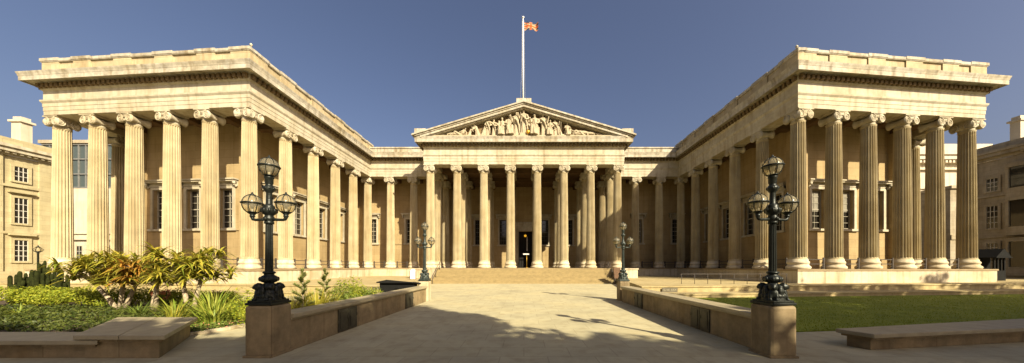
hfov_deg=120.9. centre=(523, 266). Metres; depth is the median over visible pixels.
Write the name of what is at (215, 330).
planting kerb
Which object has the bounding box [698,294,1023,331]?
lawn
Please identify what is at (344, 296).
green bush
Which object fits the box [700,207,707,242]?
window
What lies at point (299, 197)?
window
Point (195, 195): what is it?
window
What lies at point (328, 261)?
barrier
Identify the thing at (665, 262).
barrier
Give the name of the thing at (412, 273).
arched sign
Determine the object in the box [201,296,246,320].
strap leaf plant
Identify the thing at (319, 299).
golden grass
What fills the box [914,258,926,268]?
barrier
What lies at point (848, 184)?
window
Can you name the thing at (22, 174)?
window
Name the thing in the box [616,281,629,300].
lamp pedestal
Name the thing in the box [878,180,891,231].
window
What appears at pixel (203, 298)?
strap leaf plant
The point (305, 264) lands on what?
barrier
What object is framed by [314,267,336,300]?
young conifer
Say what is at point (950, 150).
corniced block
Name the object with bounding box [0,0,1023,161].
sky
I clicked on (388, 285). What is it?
display case
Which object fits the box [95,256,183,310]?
tree aloe
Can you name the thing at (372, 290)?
green bush
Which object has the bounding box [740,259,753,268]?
barrier
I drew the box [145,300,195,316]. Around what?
strap leaf plant
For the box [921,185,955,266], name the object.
range
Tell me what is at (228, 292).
golden shrub
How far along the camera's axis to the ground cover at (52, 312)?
11.12 m
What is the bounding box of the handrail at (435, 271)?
[432,262,439,283]
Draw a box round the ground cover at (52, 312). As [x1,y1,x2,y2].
[0,303,238,331]
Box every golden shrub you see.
[0,284,61,305]
[35,286,104,305]
[70,285,151,305]
[137,287,195,304]
[189,290,241,304]
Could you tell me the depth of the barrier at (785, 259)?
26.34 m
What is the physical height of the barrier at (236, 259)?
1.020 m
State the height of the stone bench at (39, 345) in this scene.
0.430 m
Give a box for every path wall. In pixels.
[291,286,427,348]
[620,286,750,347]
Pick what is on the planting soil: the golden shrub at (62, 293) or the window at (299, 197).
the golden shrub at (62, 293)
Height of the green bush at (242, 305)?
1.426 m
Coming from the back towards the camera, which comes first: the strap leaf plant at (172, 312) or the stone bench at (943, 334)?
the strap leaf plant at (172, 312)
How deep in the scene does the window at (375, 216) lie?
47.01 m
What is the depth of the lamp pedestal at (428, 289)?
17.56 m
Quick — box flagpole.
[520,16,524,97]
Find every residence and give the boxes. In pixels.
[0,116,51,278]
[977,115,1023,277]
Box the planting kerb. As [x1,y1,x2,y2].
[190,300,307,335]
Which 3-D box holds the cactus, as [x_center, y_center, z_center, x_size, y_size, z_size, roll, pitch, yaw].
[-27.098,0.873,16.310,2.714,2.395,1.509,0,0,0]
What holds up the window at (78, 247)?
in the glass topped block at (80, 162)
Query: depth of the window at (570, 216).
51.60 m
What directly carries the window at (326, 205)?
in the museum
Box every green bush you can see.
[227,287,253,325]
[326,281,357,301]
[332,275,365,297]
[351,284,375,297]
[358,285,383,296]
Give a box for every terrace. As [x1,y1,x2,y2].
[0,276,431,295]
[616,276,1023,297]
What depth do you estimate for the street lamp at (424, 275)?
17.78 m
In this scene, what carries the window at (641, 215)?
in the museum
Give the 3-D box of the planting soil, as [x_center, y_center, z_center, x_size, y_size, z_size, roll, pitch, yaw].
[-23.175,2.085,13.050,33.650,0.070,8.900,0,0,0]
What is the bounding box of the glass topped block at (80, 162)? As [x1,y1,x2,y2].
[38,140,111,260]
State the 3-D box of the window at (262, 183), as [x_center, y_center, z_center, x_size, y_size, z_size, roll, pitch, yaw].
[-26.690,-6.030,30.750,0.920,5.040,2.700,0,0,0]
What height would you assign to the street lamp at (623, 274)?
3.640 m
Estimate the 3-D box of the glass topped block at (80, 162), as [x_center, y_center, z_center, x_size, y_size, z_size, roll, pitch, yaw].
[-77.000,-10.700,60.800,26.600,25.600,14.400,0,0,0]
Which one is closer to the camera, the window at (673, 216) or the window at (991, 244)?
the window at (991, 244)
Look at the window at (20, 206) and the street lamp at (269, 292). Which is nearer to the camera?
the street lamp at (269, 292)
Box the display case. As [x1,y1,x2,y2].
[376,280,420,291]
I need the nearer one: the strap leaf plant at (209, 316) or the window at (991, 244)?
the strap leaf plant at (209, 316)
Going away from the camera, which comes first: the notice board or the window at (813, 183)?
the window at (813, 183)
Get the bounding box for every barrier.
[219,257,238,268]
[260,258,278,268]
[294,259,307,268]
[320,260,329,267]
[664,261,675,267]
[718,260,727,267]
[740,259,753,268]
[777,258,787,268]
[807,257,824,268]
[844,258,859,268]
[880,258,893,268]
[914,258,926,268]
[947,258,959,268]
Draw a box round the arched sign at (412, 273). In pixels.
[410,269,415,278]
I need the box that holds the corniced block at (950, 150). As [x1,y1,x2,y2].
[920,144,992,190]
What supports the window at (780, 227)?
in the museum
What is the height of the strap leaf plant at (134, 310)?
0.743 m
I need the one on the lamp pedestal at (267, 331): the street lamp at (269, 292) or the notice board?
the street lamp at (269, 292)
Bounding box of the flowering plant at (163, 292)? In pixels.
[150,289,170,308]
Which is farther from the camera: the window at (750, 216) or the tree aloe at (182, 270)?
the window at (750, 216)
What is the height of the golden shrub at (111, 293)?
1.128 m
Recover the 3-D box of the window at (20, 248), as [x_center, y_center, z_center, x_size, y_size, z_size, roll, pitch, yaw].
[-59.799,-2.125,34.600,0.398,3.450,1.850,0,0,0]
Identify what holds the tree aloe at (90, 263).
on the planting soil
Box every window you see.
[7,190,36,225]
[7,233,36,262]
[10,163,31,184]
[76,245,82,260]
[145,180,161,231]
[181,178,200,230]
[219,177,238,230]
[261,182,278,233]
[293,192,306,237]
[319,200,329,239]
[340,207,348,242]
[363,213,379,244]
[401,213,417,244]
[471,214,479,245]
[495,214,505,245]
[541,214,551,245]
[568,214,575,245]
[630,213,646,244]
[668,213,685,244]
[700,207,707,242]
[718,200,728,240]
[741,192,754,237]
[776,182,785,232]
[808,178,824,230]
[843,179,858,230]
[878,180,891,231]
[983,175,1001,193]
[983,203,1001,229]
[983,241,1001,262]
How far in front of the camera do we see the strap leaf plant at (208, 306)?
11.02 m
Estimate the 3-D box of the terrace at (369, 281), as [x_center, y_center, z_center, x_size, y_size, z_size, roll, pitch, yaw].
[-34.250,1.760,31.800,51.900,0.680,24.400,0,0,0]
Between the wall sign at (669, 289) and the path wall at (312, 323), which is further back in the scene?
the wall sign at (669, 289)
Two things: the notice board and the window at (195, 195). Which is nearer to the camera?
the window at (195, 195)
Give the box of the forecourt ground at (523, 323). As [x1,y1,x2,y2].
[0,284,1023,362]
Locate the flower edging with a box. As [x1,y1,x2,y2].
[190,319,244,334]
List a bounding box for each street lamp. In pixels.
[240,155,297,305]
[414,222,434,280]
[613,222,633,280]
[746,155,799,305]
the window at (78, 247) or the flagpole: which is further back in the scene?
the window at (78, 247)
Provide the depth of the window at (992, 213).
39.00 m
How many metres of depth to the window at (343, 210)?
42.89 m
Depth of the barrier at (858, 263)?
25.77 m
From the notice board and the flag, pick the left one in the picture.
the flag
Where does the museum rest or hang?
on the forecourt ground at (523, 323)
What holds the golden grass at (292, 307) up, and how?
on the planting soil
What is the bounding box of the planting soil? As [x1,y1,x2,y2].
[0,300,301,331]
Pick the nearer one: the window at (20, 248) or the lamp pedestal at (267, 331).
the lamp pedestal at (267, 331)
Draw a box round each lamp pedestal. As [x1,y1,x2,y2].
[242,303,293,357]
[418,281,431,300]
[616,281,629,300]
[748,303,798,358]
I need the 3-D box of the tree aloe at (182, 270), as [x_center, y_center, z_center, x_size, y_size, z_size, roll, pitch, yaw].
[-14.897,0.491,12.898,3.813,3.196,3.019,0,0,0]
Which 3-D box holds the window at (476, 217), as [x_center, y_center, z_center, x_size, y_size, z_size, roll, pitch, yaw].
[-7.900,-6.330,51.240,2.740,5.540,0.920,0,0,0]
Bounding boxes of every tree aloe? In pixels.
[26,245,178,309]
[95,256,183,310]
[126,241,245,308]
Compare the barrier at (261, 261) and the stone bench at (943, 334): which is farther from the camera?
the barrier at (261, 261)
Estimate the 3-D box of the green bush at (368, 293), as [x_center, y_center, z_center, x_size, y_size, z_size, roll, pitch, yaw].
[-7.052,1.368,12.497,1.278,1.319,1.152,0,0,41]
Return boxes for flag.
[524,22,537,31]
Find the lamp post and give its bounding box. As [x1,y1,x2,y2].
[32,245,43,263]
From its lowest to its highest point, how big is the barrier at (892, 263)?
1.020 m
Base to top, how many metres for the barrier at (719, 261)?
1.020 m
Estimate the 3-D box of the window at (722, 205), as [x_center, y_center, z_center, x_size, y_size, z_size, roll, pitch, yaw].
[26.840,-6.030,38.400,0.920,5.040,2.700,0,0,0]
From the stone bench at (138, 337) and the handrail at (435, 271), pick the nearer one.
the stone bench at (138, 337)
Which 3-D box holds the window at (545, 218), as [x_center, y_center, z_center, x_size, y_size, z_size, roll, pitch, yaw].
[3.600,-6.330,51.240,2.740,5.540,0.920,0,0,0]
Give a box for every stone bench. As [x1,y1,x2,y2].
[0,332,99,357]
[73,317,197,357]
[836,319,1023,349]
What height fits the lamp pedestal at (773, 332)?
1.200 m
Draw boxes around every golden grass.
[239,293,327,317]
[287,284,347,307]
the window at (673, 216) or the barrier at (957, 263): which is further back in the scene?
the window at (673, 216)
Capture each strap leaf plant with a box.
[1,304,34,314]
[115,299,159,314]
[138,288,199,316]
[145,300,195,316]
[154,288,244,317]
[175,286,241,309]
[180,300,241,324]
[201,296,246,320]
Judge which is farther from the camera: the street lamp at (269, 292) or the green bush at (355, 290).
the green bush at (355, 290)
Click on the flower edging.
(196, 326)
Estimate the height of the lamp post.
3.400 m
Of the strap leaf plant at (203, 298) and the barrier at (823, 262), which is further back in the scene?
the barrier at (823, 262)
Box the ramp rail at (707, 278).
[678,274,786,283]
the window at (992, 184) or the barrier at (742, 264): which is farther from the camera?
the window at (992, 184)
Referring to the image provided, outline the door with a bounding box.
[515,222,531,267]
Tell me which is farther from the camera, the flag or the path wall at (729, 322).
the flag
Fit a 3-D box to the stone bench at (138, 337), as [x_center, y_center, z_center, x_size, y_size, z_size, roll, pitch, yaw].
[-10.123,1.825,7.775,1.750,0.550,4.713,0,0,-44]
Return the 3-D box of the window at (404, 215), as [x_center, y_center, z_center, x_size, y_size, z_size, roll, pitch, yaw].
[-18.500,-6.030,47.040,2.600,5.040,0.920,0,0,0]
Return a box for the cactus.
[7,261,69,303]
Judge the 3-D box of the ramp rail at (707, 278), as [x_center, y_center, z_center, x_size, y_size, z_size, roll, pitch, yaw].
[16.693,1.010,23.200,8.813,0.821,0.048,0,0,0]
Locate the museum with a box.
[15,43,1011,283]
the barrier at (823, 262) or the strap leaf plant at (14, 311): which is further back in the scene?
the barrier at (823, 262)
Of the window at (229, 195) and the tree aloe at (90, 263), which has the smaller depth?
the tree aloe at (90, 263)
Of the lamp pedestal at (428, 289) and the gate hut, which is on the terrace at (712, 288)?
the gate hut
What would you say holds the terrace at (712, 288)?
on the forecourt ground at (523, 323)
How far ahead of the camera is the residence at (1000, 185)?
38.12 m
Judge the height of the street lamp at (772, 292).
3.560 m
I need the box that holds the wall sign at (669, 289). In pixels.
[662,288,677,291]
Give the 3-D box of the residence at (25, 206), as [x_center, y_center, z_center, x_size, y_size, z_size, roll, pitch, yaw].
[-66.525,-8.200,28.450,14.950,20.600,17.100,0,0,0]
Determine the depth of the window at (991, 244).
39.00 m
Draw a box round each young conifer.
[291,267,315,306]
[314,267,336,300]
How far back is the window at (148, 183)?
29.18 m
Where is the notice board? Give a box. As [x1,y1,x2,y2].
[613,268,619,283]
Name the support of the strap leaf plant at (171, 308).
on the planting soil
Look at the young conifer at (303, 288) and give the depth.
9.08 m
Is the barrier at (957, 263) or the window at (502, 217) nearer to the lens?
the barrier at (957, 263)
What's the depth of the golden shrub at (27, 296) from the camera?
14.93 m
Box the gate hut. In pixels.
[978,249,1012,280]
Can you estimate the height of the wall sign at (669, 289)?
0.320 m

